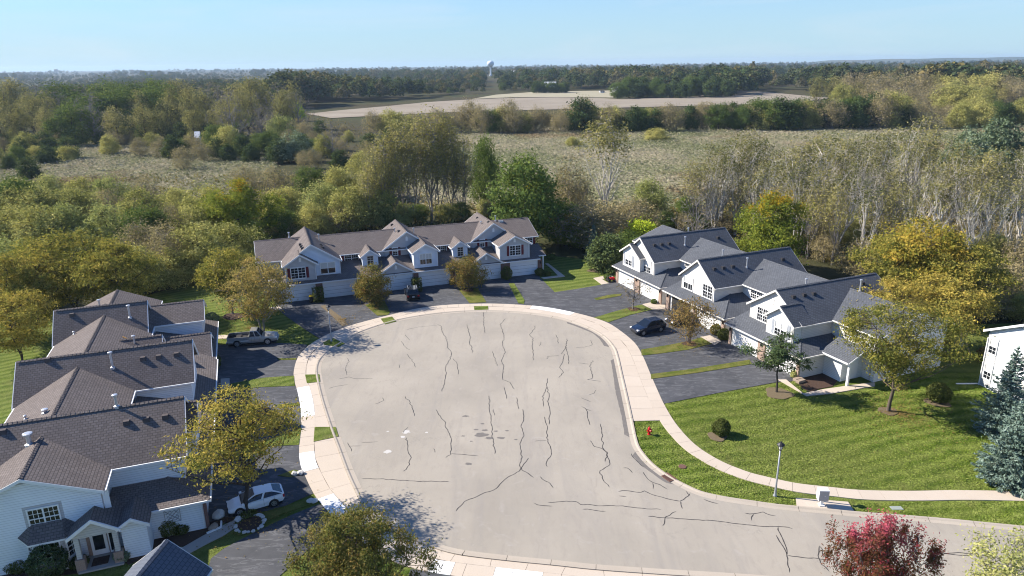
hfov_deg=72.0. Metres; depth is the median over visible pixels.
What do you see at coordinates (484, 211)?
bushy tree
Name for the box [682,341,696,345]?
mulch bed
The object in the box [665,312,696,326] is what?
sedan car
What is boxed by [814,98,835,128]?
dark tree
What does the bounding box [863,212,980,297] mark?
honey locust
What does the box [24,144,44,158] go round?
bushy tree
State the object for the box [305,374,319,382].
grass patch
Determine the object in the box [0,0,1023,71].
sky
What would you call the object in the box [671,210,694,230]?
thin tree
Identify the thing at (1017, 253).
thin tree
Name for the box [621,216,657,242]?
maple tree
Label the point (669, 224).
green tree
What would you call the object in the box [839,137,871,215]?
poplar tree
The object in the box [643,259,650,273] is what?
window
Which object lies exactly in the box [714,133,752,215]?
poplar tree
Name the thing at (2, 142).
thin tree
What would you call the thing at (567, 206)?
green tree
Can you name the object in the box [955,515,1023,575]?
young tree
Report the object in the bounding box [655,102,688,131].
thin tree
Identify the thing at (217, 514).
boulder
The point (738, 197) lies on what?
poplar tree
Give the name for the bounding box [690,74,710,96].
dark tree
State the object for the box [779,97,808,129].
green tree
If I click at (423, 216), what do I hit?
green tree
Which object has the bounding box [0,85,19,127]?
tall tree
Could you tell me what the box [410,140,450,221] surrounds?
poplar tree
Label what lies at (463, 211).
green tree
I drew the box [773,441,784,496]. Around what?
street lamp
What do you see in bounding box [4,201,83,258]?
bushy tree
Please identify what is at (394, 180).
poplar tree
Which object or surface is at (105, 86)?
green tree
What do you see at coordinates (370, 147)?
thin tree
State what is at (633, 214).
thin tree
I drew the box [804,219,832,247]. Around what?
thin tree
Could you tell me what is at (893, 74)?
thin tree
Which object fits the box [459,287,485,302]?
grass verge
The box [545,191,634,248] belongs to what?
thin tree
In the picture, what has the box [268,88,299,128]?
tall tree
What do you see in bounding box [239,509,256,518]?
shrub
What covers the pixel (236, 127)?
dark tree
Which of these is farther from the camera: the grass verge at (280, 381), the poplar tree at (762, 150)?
the poplar tree at (762, 150)
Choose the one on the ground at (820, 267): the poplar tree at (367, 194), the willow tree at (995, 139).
the poplar tree at (367, 194)
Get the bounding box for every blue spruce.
[583,223,598,257]
[969,345,1023,439]
[970,399,1023,498]
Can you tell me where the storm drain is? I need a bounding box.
[661,472,676,481]
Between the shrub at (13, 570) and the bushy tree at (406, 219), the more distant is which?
the bushy tree at (406, 219)
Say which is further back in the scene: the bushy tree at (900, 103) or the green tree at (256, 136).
the bushy tree at (900, 103)
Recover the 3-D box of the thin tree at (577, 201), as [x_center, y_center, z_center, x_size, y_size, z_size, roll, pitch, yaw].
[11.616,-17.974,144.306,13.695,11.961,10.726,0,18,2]
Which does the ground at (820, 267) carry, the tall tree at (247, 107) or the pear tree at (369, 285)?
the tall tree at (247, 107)
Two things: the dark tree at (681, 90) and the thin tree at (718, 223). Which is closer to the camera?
the thin tree at (718, 223)
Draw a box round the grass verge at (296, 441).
[255,429,300,447]
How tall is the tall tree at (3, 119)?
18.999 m
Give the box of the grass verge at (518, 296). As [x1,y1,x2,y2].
[509,283,524,303]
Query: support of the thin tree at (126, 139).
on the marsh at (147, 170)
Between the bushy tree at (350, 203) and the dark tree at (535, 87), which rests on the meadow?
the dark tree at (535, 87)
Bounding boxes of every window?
[25,504,61,526]
[27,547,36,559]
[37,541,60,563]
[65,539,75,557]
[290,266,305,279]
[320,261,335,274]
[344,254,358,259]
[366,255,373,265]
[392,247,397,255]
[419,253,431,264]
[437,246,446,250]
[457,246,463,256]
[479,239,484,246]
[509,244,520,255]
[625,252,632,266]
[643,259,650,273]
[683,275,693,291]
[702,283,712,300]
[750,289,762,298]
[756,305,769,323]
[773,319,787,339]
[982,362,993,381]
[987,337,998,356]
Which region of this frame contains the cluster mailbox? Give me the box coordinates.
[816,487,829,506]
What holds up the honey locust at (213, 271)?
on the lawn at (574, 273)
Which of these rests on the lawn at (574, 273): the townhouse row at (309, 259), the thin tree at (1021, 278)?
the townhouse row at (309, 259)
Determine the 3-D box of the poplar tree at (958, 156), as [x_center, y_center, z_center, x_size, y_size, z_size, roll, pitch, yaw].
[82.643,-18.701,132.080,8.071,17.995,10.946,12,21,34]
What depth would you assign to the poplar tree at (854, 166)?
142.13 m
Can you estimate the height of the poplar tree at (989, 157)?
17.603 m
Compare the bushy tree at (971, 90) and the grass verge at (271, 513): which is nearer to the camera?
the grass verge at (271, 513)
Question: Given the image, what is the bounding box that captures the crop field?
[309,91,827,117]
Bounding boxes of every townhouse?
[124,539,213,575]
[956,324,1023,397]
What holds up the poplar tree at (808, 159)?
on the ground at (820, 267)
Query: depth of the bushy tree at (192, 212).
126.21 m
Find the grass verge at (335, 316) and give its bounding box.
[321,305,347,325]
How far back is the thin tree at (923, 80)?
523.93 m
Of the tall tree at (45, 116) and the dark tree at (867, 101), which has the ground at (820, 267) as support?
the tall tree at (45, 116)
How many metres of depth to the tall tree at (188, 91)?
376.63 m
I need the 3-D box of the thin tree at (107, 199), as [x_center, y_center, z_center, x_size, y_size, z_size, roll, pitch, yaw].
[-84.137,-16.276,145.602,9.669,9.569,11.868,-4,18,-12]
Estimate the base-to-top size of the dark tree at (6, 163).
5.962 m
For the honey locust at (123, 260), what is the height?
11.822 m
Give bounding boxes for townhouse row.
[0,289,218,575]
[254,212,545,302]
[612,225,947,385]
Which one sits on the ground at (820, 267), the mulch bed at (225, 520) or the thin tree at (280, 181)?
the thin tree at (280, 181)
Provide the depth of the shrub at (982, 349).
77.40 m
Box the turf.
[634,373,1023,525]
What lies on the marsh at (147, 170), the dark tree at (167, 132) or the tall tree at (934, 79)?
the dark tree at (167, 132)
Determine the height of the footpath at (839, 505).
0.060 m
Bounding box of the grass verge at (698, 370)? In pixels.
[651,360,751,378]
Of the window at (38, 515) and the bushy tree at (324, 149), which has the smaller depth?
the window at (38, 515)
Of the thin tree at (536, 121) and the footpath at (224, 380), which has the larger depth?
the thin tree at (536, 121)
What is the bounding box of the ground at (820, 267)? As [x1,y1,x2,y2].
[0,61,1023,323]
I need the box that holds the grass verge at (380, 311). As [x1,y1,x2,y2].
[365,301,389,315]
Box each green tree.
[0,133,13,147]
[0,169,53,221]
[3,144,31,165]
[32,77,99,120]
[38,99,100,146]
[54,88,110,136]
[78,85,123,132]
[84,83,143,131]
[85,75,129,96]
[106,77,153,125]
[111,198,180,251]
[120,121,134,134]
[123,85,189,133]
[134,125,151,139]
[139,73,184,128]
[150,121,171,135]
[175,136,190,156]
[198,121,219,146]
[206,123,227,145]
[248,132,269,153]
[253,130,286,152]
[260,206,303,238]
[292,165,332,200]
[373,211,398,225]
[406,202,431,222]
[450,200,474,218]
[467,125,502,206]
[474,107,502,132]
[480,145,569,247]
[538,197,585,241]
[544,82,557,92]
[557,83,566,92]
[569,103,598,127]
[608,81,627,98]
[616,228,640,249]
[619,75,639,97]
[631,104,650,131]
[646,75,663,97]
[652,210,681,228]
[653,81,669,97]
[673,194,701,216]
[680,73,701,96]
[682,212,713,230]
[703,100,733,131]
[726,103,753,129]
[738,93,774,128]
[750,95,787,130]
[766,212,803,243]
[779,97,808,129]
[793,96,822,122]
[838,93,868,125]
[986,97,1011,123]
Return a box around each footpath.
[181,520,234,552]
[218,335,227,338]
[221,378,229,390]
[541,263,564,278]
[594,276,612,284]
[643,302,664,308]
[702,335,720,344]
[778,379,874,395]
[796,498,853,510]
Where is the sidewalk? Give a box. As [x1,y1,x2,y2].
[294,304,1023,575]
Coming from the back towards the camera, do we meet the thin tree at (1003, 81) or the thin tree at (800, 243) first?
the thin tree at (1003, 81)
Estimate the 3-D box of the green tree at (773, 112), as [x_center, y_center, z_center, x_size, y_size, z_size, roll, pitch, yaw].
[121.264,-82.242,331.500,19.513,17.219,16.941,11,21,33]
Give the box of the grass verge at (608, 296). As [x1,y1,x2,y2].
[594,293,621,299]
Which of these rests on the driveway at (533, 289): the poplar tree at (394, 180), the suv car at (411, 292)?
the suv car at (411, 292)
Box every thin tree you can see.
[0,138,8,149]
[85,186,124,220]
[103,130,124,147]
[112,212,163,258]
[120,135,131,144]
[123,130,139,142]
[128,136,150,156]
[128,175,168,207]
[137,219,196,264]
[146,202,198,246]
[147,134,165,156]
[170,144,197,170]
[182,131,204,153]
[189,140,216,160]
[218,161,267,203]
[247,165,303,207]
[274,222,298,237]
[278,127,296,141]
[290,117,307,131]
[294,120,312,137]
[294,149,311,166]
[301,147,326,169]
[306,129,319,141]
[327,207,356,231]
[331,137,342,148]
[335,138,346,149]
[337,124,349,132]
[357,141,374,152]
[361,109,383,135]
[401,111,421,134]
[420,114,432,132]
[423,104,448,132]
[441,112,457,131]
[449,105,473,131]
[459,94,483,132]
[466,101,497,133]
[478,201,500,215]
[494,96,521,128]
[502,108,527,133]
[522,104,549,131]
[536,111,550,131]
[543,110,562,129]
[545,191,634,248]
[547,178,598,213]
[550,109,571,133]
[550,153,599,216]
[551,101,582,127]
[571,94,597,113]
[593,192,676,235]
[594,102,619,129]
[616,108,628,125]
[620,192,651,220]
[646,210,680,227]
[648,198,667,214]
[651,106,674,129]
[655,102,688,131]
[668,107,686,129]
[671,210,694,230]
[690,104,705,129]
[693,101,712,129]
[695,100,728,127]
[708,212,735,230]
[715,213,737,236]
[740,101,762,126]
[781,231,809,251]
[790,97,813,129]
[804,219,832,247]
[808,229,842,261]
[811,96,829,126]
[815,96,852,130]
[830,235,880,277]
[833,69,867,97]
[851,69,880,97]
[854,74,897,95]
[856,82,887,98]
[858,216,893,242]
[864,87,906,129]
[873,70,913,91]
[877,83,916,101]
[891,72,923,99]
[893,217,918,234]
[898,85,927,105]
[904,69,940,97]
[905,100,931,126]
[919,80,948,108]
[922,103,947,127]
[922,211,960,246]
[937,102,956,125]
[944,217,990,244]
[970,258,1023,316]
[972,294,1019,324]
[974,217,1022,251]
[982,257,1023,305]
[987,234,1023,276]
[994,71,1019,103]
[999,74,1023,103]
[1000,82,1023,106]
[1012,216,1023,249]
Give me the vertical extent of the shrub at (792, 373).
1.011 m
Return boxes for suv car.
[404,285,419,300]
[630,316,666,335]
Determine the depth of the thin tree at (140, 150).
263.41 m
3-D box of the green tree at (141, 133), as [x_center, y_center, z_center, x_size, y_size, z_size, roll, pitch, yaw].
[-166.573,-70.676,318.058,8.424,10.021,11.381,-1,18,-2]
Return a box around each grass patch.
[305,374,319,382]
[314,427,338,441]
[323,338,344,346]
[381,317,395,323]
[474,306,487,309]
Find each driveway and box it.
[208,343,312,523]
[209,504,352,575]
[278,274,792,403]
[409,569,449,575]
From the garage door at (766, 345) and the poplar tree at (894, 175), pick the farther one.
the poplar tree at (894, 175)
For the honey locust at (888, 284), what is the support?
on the lawn at (574, 273)
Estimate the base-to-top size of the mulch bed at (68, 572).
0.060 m
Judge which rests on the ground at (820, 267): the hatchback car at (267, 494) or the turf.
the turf
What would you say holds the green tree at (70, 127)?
on the ground at (820, 267)
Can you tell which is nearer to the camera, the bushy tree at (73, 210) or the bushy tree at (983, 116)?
the bushy tree at (73, 210)
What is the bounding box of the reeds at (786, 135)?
[348,110,1023,215]
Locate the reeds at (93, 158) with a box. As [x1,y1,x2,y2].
[0,137,276,200]
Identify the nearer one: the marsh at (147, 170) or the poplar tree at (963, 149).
the poplar tree at (963, 149)
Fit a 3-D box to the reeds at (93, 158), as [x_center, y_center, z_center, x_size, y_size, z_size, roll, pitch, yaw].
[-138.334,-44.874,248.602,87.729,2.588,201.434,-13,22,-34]
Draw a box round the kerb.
[315,310,1023,575]
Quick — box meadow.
[474,90,612,98]
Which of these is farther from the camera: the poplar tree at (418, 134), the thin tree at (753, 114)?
the thin tree at (753, 114)
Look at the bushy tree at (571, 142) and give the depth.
279.94 m
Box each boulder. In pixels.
[208,522,217,530]
[212,509,224,519]
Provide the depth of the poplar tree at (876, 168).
140.60 m
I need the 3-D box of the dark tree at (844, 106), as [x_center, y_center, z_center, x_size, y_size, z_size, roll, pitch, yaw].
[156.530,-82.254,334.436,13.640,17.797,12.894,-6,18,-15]
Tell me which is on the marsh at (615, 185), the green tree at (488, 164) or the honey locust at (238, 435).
the green tree at (488, 164)
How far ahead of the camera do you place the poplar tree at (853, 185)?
128.11 m
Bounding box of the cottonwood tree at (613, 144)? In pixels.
[572,108,639,215]
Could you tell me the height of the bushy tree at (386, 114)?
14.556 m
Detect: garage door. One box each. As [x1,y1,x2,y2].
[281,284,316,302]
[323,279,356,297]
[383,274,411,290]
[418,270,449,286]
[475,264,500,280]
[510,260,537,275]
[618,270,633,289]
[640,281,658,302]
[697,310,721,330]
[731,329,757,356]
[766,345,795,375]
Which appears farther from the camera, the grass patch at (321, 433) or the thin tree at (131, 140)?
the thin tree at (131, 140)
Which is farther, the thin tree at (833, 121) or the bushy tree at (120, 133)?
the thin tree at (833, 121)
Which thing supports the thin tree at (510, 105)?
on the marsh at (615, 185)
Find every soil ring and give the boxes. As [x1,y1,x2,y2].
[587,268,615,272]
[707,432,726,441]
[766,387,794,399]
[878,407,897,415]
[923,398,950,407]
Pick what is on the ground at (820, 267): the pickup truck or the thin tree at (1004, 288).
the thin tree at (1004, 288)
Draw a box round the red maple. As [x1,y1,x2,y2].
[820,508,949,575]
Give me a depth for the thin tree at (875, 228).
125.87 m
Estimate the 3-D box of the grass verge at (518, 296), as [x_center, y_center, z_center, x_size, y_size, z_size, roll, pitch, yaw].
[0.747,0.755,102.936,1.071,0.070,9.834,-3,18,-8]
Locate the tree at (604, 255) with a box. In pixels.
[583,231,624,274]
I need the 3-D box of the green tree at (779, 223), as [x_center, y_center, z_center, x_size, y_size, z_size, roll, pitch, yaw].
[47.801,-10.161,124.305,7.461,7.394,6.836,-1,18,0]
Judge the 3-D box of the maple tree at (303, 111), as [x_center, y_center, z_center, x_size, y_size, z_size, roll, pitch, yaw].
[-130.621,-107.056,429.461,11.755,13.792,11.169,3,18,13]
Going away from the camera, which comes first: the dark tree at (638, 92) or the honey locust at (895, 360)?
the honey locust at (895, 360)
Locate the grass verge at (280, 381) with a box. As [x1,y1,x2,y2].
[230,376,294,389]
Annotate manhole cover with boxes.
[678,464,685,468]
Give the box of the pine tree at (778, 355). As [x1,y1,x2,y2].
[735,331,816,391]
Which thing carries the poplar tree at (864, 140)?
on the ground at (820, 267)
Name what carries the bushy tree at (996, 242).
on the ground at (820, 267)
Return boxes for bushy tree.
[0,184,37,225]
[0,201,40,248]
[0,232,38,295]
[4,182,85,221]
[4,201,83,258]
[5,131,37,153]
[7,125,17,140]
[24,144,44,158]
[24,197,99,257]
[32,170,68,198]
[38,184,107,229]
[54,174,119,211]
[55,144,79,160]
[70,198,124,253]
[87,172,133,209]
[98,132,122,154]
[99,242,173,295]
[109,126,133,143]
[113,185,177,227]
[140,246,203,289]
[141,131,159,148]
[147,216,242,283]
[159,185,196,216]
[166,200,238,248]
[173,180,231,222]
[185,252,210,282]
[200,220,270,268]
[206,122,241,150]
[260,184,311,220]
[262,113,298,138]
[285,179,346,221]
[294,202,330,233]
[309,214,341,234]
[312,132,333,157]
[317,165,359,200]
[325,180,379,231]
[340,130,355,141]
[344,150,377,177]
[346,211,367,229]
[349,164,406,195]
[350,184,403,228]
[356,207,384,228]
[374,106,399,135]
[382,111,415,134]
[391,201,419,224]
[432,204,459,221]
[475,198,495,217]
[490,104,513,132]
[512,112,536,132]
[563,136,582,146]
[582,106,610,130]
[603,104,625,131]
[631,174,670,221]
[640,107,658,130]
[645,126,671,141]
[751,103,785,130]
[790,99,824,129]
[824,214,872,247]
[828,82,856,106]
[867,88,914,128]
[890,96,923,126]
[928,74,963,100]
[928,82,969,110]
[943,99,979,128]
[948,83,981,109]
[962,73,998,94]
[965,226,1018,270]
[966,85,1003,109]
[966,99,999,127]
[978,70,1005,98]
[996,288,1023,322]
[1012,97,1023,125]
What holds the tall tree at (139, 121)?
on the ground at (820, 267)
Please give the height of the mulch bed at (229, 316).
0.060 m
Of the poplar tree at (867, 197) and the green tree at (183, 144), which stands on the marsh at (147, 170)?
the green tree at (183, 144)
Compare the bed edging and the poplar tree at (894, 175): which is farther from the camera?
the poplar tree at (894, 175)
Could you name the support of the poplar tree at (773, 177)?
on the ground at (820, 267)
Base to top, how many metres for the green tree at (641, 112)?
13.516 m
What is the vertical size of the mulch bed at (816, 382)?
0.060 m
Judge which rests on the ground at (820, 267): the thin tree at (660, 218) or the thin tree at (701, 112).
the thin tree at (660, 218)
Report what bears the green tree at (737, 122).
on the marsh at (615, 185)
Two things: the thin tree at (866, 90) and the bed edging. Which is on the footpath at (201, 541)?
the bed edging
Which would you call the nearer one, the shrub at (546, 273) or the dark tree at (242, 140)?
the shrub at (546, 273)
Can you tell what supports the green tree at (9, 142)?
on the ground at (820, 267)
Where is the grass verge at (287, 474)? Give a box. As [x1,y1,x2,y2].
[278,470,297,476]
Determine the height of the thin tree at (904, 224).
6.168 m
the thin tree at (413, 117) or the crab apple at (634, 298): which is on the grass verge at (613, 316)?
the crab apple at (634, 298)
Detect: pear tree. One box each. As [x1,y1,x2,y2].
[278,492,442,575]
[350,261,395,307]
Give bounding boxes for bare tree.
[12,83,62,115]
[37,91,70,129]
[60,83,88,107]
[68,90,119,133]
[73,103,109,137]
[196,82,219,120]
[205,89,256,134]
[207,83,228,117]
[241,106,274,134]
[246,91,275,132]
[263,81,297,118]
[283,91,314,131]
[319,119,348,151]
[668,189,720,231]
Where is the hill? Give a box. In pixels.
[808,57,1023,62]
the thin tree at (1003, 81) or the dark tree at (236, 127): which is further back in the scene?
the thin tree at (1003, 81)
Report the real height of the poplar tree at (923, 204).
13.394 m
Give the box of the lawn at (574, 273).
[0,255,1023,575]
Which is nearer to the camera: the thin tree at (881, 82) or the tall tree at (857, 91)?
the tall tree at (857, 91)
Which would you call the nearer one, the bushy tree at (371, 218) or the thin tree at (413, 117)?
the bushy tree at (371, 218)
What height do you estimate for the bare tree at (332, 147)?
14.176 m
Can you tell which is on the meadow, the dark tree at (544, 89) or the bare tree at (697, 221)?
the dark tree at (544, 89)
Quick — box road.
[321,312,1023,575]
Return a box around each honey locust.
[0,226,132,307]
[0,250,84,333]
[0,286,61,360]
[59,234,166,304]
[149,382,312,513]
[191,244,261,313]
[209,255,297,330]
[833,294,995,411]
[845,231,938,290]
[845,273,947,313]
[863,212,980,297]
[896,268,1005,346]
[897,238,1022,315]
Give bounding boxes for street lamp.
[326,305,332,340]
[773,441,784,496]
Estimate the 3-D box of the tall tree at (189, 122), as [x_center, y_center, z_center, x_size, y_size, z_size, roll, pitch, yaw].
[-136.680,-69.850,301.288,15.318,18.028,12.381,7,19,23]
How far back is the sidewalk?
58.00 m
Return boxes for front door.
[89,534,109,555]
[850,359,858,377]
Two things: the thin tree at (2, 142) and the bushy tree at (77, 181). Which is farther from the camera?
the thin tree at (2, 142)
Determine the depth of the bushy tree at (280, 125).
302.21 m
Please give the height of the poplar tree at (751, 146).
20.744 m
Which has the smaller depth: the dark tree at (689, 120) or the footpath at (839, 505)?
the footpath at (839, 505)
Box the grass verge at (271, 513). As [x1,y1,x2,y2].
[233,500,318,535]
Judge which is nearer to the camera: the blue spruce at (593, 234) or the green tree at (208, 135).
the blue spruce at (593, 234)
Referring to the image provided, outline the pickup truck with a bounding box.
[226,327,278,346]
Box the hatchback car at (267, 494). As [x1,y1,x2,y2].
[226,483,284,515]
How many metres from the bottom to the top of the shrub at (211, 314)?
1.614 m
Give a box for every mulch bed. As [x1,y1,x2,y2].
[1,569,77,575]
[125,528,208,564]
[210,517,233,526]
[223,313,247,319]
[237,516,260,530]
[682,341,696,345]
[799,373,836,391]
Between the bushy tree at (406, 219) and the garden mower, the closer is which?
the garden mower
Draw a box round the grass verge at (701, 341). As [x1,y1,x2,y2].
[641,337,711,355]
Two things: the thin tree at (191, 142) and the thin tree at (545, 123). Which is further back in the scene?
the thin tree at (545, 123)
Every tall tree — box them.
[0,73,34,131]
[0,77,36,121]
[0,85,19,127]
[0,100,37,136]
[0,105,13,146]
[13,92,48,134]
[21,90,57,125]
[31,104,58,136]
[99,104,133,144]
[123,90,151,121]
[125,103,162,136]
[145,106,178,136]
[154,86,185,128]
[163,78,192,129]
[168,88,204,128]
[174,79,212,118]
[178,103,209,140]
[192,91,217,128]
[205,104,235,128]
[209,92,235,128]
[222,77,251,130]
[224,103,250,133]
[227,89,261,135]
[237,72,267,128]
[242,76,275,124]
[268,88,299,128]
[273,79,305,129]
[804,75,828,103]
[822,75,844,99]
[847,81,866,97]
[919,71,944,102]
[956,69,969,89]
[992,83,1010,103]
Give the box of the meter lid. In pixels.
[889,506,903,509]
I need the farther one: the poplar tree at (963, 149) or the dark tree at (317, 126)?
the dark tree at (317, 126)
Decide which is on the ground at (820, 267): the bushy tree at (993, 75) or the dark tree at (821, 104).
the bushy tree at (993, 75)
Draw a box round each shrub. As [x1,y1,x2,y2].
[3,560,29,574]
[22,543,68,575]
[68,554,89,569]
[112,546,129,561]
[158,520,178,537]
[172,524,189,535]
[205,312,219,320]
[217,354,221,367]
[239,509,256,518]
[500,266,512,279]
[534,268,544,275]
[543,271,551,275]
[546,254,555,259]
[710,323,720,334]
[711,417,731,436]
[717,328,728,339]
[790,370,796,377]
[926,381,953,403]
[975,346,984,362]
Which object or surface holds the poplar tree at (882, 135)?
on the ground at (820, 267)
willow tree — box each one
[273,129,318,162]
[937,123,989,175]
[973,113,1023,168]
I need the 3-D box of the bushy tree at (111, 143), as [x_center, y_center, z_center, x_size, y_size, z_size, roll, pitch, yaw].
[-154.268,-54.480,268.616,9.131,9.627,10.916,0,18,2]
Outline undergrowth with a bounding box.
[2,106,1023,320]
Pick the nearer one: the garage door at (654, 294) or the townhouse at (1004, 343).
the townhouse at (1004, 343)
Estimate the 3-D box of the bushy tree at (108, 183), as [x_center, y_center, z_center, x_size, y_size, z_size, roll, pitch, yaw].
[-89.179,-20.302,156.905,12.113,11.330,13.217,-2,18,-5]
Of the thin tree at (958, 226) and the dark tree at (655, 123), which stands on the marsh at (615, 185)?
the dark tree at (655, 123)
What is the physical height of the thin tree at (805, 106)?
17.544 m
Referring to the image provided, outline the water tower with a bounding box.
[487,60,493,75]
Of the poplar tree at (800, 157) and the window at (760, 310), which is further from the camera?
the poplar tree at (800, 157)
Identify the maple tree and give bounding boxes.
[292,103,307,119]
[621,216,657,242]
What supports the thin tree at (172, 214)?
on the ground at (820, 267)
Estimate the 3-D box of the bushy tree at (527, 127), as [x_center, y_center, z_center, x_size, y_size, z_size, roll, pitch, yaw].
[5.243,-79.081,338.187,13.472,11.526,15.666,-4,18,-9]
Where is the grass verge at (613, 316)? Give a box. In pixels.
[594,305,651,321]
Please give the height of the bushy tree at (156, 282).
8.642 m
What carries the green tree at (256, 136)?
on the ground at (820, 267)
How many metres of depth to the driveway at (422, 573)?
46.39 m
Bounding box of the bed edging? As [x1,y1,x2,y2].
[206,520,221,533]
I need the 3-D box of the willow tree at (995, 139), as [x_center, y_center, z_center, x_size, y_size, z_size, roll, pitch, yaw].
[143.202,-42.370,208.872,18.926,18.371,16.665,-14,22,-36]
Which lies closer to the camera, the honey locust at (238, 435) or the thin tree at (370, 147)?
the honey locust at (238, 435)
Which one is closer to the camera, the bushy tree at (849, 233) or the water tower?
the bushy tree at (849, 233)
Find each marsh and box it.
[1,145,276,197]
[358,114,1023,216]
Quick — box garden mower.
[606,275,614,281]
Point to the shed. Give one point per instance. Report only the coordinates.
(197, 133)
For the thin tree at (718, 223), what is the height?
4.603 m
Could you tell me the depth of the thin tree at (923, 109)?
332.25 m
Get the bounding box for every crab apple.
[443,251,498,290]
[617,276,653,308]
[656,295,722,342]
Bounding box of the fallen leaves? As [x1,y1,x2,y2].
[189,286,988,557]
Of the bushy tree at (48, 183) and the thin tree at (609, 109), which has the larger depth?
the thin tree at (609, 109)
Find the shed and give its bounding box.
[194,131,200,144]
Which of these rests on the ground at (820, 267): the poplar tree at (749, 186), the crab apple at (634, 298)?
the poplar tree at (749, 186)
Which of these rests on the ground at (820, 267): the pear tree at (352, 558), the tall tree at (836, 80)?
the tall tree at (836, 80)
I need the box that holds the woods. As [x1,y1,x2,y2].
[0,59,1023,114]
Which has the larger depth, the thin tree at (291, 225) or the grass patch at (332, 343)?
the thin tree at (291, 225)
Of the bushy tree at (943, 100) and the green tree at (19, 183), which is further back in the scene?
the bushy tree at (943, 100)
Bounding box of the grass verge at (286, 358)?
[277,358,296,359]
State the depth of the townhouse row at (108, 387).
51.50 m
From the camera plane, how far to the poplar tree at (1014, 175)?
124.84 m
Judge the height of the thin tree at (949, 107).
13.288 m
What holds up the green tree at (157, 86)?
on the ground at (820, 267)
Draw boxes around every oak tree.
[189,175,288,241]
[538,214,585,245]
[562,212,600,248]
[732,187,814,265]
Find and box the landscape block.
[796,378,805,383]
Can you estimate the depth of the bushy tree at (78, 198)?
139.65 m
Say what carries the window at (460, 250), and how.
in the townhouse row at (309, 259)
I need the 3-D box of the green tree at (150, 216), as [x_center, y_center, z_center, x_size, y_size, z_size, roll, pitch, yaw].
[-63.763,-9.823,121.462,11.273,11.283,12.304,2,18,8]
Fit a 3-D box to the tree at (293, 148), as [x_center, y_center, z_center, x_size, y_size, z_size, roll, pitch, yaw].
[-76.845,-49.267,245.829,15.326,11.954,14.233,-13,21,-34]
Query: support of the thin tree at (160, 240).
on the ground at (820, 267)
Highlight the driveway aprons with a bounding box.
[306,307,670,575]
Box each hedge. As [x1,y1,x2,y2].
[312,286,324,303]
[410,277,422,290]
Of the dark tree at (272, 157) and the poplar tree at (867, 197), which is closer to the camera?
the poplar tree at (867, 197)
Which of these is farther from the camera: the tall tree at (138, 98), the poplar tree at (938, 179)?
the tall tree at (138, 98)
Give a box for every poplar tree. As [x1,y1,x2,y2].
[353,159,380,227]
[355,152,400,226]
[356,133,399,202]
[359,120,411,217]
[372,117,427,214]
[378,146,411,219]
[386,112,437,211]
[391,136,428,221]
[401,104,452,221]
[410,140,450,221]
[418,104,462,215]
[428,113,476,205]
[433,140,469,219]
[445,123,483,204]
[446,163,474,207]
[678,154,721,220]
[687,139,736,218]
[695,186,723,228]
[697,155,736,227]
[702,138,743,227]
[702,141,751,213]
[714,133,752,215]
[724,181,751,227]
[725,158,758,234]
[729,123,764,225]
[730,130,762,195]
[736,135,774,206]
[740,157,777,239]
[744,184,768,218]
[745,135,774,211]
[748,141,793,216]
[750,158,794,217]
[760,146,806,203]
[765,183,805,230]
[776,130,822,224]
[784,138,830,218]
[784,159,821,254]
[791,184,831,258]
[793,132,848,232]
[796,132,835,212]
[801,151,847,250]
[810,136,846,220]
[815,132,845,207]
[816,179,857,263]
[828,124,865,218]
[828,159,872,253]
[838,132,888,206]
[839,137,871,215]
[840,167,865,214]
[849,178,891,249]
[852,136,896,219]
[856,138,890,230]
[860,133,910,227]
[861,176,925,238]
[864,130,900,214]
[864,163,906,221]
[876,154,919,233]
[879,121,926,220]
[891,137,936,225]
[893,111,942,213]
[902,136,946,221]
[903,184,935,232]
[904,107,950,215]
[913,159,954,231]
[917,179,959,244]
[921,135,966,223]
[922,154,969,221]
[931,139,975,224]
[931,139,982,230]
[935,154,990,231]
[948,160,1004,226]
[950,176,1002,248]
[961,149,1018,232]
[965,151,1001,224]
[966,152,1000,221]
[972,177,1020,247]
[977,145,1017,239]
[979,149,1012,226]
[991,146,1023,236]
[992,158,1023,225]
[995,147,1023,208]
[995,174,1023,260]
[1009,147,1023,226]
[1013,149,1023,230]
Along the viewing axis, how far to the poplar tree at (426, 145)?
144.45 m
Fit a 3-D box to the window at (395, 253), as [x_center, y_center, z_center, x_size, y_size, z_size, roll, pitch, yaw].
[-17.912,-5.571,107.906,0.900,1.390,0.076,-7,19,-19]
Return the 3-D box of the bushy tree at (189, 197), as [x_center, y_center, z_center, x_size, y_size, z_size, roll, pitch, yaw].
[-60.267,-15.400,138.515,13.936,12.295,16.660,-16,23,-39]
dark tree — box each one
[0,155,19,170]
[10,136,29,155]
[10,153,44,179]
[30,130,56,152]
[32,144,66,165]
[53,134,85,156]
[91,131,106,145]
[156,134,182,158]
[161,127,176,144]
[172,119,189,138]
[205,135,225,157]
[217,143,239,162]
[230,134,251,157]
[233,123,247,137]
[239,143,262,162]
[263,135,292,163]
[297,133,312,152]
[312,120,326,134]
[327,149,348,169]
[359,132,381,150]
[530,80,542,92]
[542,82,548,92]
[551,83,561,92]
[560,82,569,92]
[562,93,595,133]
[614,105,650,131]
[629,82,646,97]
[635,75,652,96]
[645,107,668,131]
[665,80,678,97]
[673,81,689,97]
[678,104,700,129]
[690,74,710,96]
[701,79,721,96]
[705,74,723,95]
[717,77,736,96]
[726,100,742,129]
[766,95,800,131]
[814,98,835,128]
[826,98,856,129]
[846,95,871,128]
[861,91,894,126]
[898,105,915,126]
[998,102,1019,124]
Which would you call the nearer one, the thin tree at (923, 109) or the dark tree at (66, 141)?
the dark tree at (66, 141)

